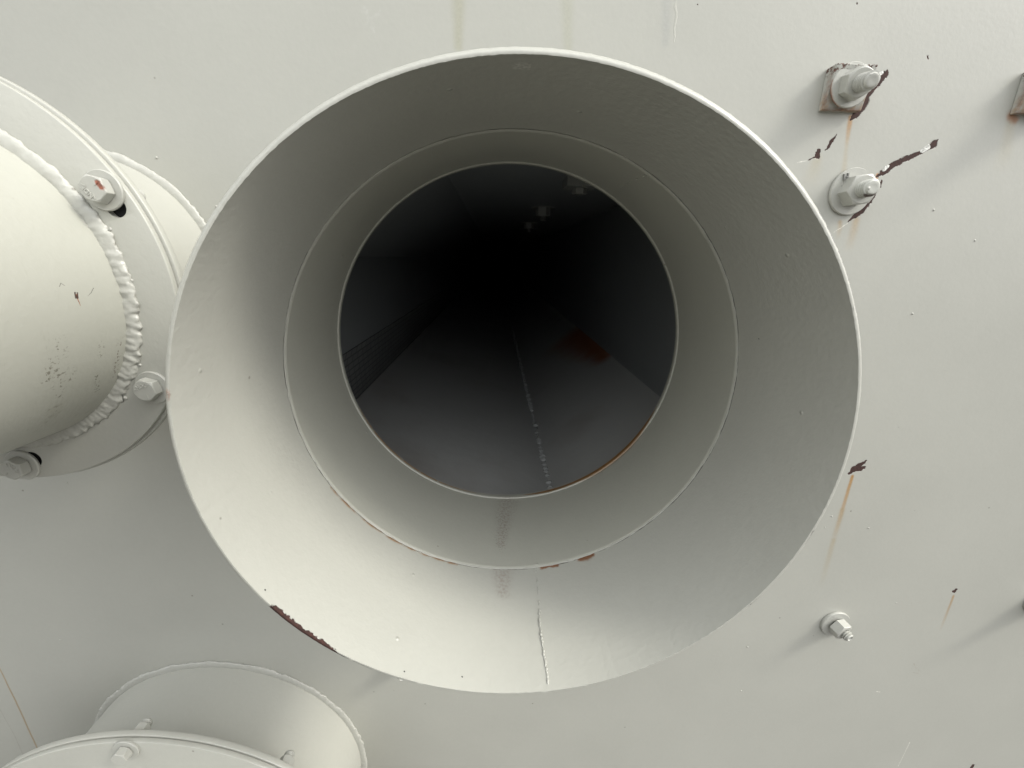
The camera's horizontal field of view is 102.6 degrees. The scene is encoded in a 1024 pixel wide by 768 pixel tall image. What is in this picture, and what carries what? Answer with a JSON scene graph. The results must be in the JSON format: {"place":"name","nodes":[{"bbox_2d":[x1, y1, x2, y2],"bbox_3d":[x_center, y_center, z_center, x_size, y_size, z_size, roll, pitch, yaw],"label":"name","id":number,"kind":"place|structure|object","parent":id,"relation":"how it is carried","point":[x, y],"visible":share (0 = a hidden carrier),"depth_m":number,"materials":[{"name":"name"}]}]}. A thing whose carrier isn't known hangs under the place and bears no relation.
{"place":"outdoors","nodes":[
{"label":"outdoors","id":0,"kind":"place"},
{"label":"ground","id":1,"kind":"structure","parent":0,"visible":0},
{"bbox_2d":[0,0,1023,767],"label":"steel wall","id":2,"kind":"structure","parent":1,"relation":"on","point":[116,574],"depth_m":0.40,"materials":[{"name":"metal"}]},
{"bbox_2d":[0,76,205,479],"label":"flanged pipe","id":3,"kind":"object","parent":2,"relation":"attached to","point":[97,242],"visible":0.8,"depth_m":0.23,"materials":[{"name":"metal"}]},
{"bbox_2d":[2,661,367,767],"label":"flanged pipe","id":4,"kind":"object","parent":2,"relation":"attached to","point":[210,714],"visible":1,"depth_m":0.42,"materials":[{"name":"metal"}]},
{"bbox_2d":[340,164,674,494],"bbox_3d":[-0.183,-1.298,4.500,0.407,0.350,8.636,0,17,-2],"label":"air duct","id":5,"kind":"object","parent":2,"relation":"attached to","point":[507,329],"visible":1,"depth_m":0.67,"materials":[{"name":"metal"}]},
{"bbox_2d":[165,47,861,693],"bbox_3d":[0.002,-0.001,0.281,0.326,0.327,0.188,0,17,-2],"label":"inlet pipe","id":6,"kind":"object","parent":2,"relation":"attached to","point":[691,513],"visible":1,"depth_m":0.24,"materials":[{"name":"metal"}]},
{"bbox_2d":[820,611,853,640],"bbox_3d":[0.376,0.281,0.469,0.034,0.034,0.021,0,17,-2],"label":"bolt","id":7,"kind":"object","parent":2,"relation":"attached to","point":[836,625],"depth_m":0.47,"materials":[{"name":"paint"}]},
{"bbox_2d":[818,63,877,112],"bbox_3d":[0.255,-0.225,0.312,0.031,0.028,0.011,0,17,-2],"label":"bevel plate","id":8,"kind":"object","parent":2,"relation":"attached to","point":[827,103],"visible":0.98,"depth_m":0.31,"materials":[{"name":"white metal"}]},
{"bbox_2d":[828,167,879,214],"bbox_3d":[0.280,-0.155,0.328,0.036,0.036,0.025,0,17,-2],"label":"bolt","id":9,"kind":"object","parent":2,"relation":"attached to","point":[853,190],"depth_m":0.33,"materials":[{"name":"paint"}]},
{"bbox_2d":[830,61,880,107],"bbox_3d":[0.255,-0.222,0.299,0.030,0.030,0.025,0,17,-2],"label":"bolt","id":10,"kind":"object","parent":2,"relation":"attached to","point":[849,88],"depth_m":0.30,"materials":[{"name":"paint"}]},
{"bbox_2d":[1010,73,1023,114],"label":"bevel plate","id":11,"kind":"object","parent":2,"relation":"attached to","point":[1017,107],"visible":1,"depth_m":0.32,"materials":[{"name":"white metal"}]}
]}

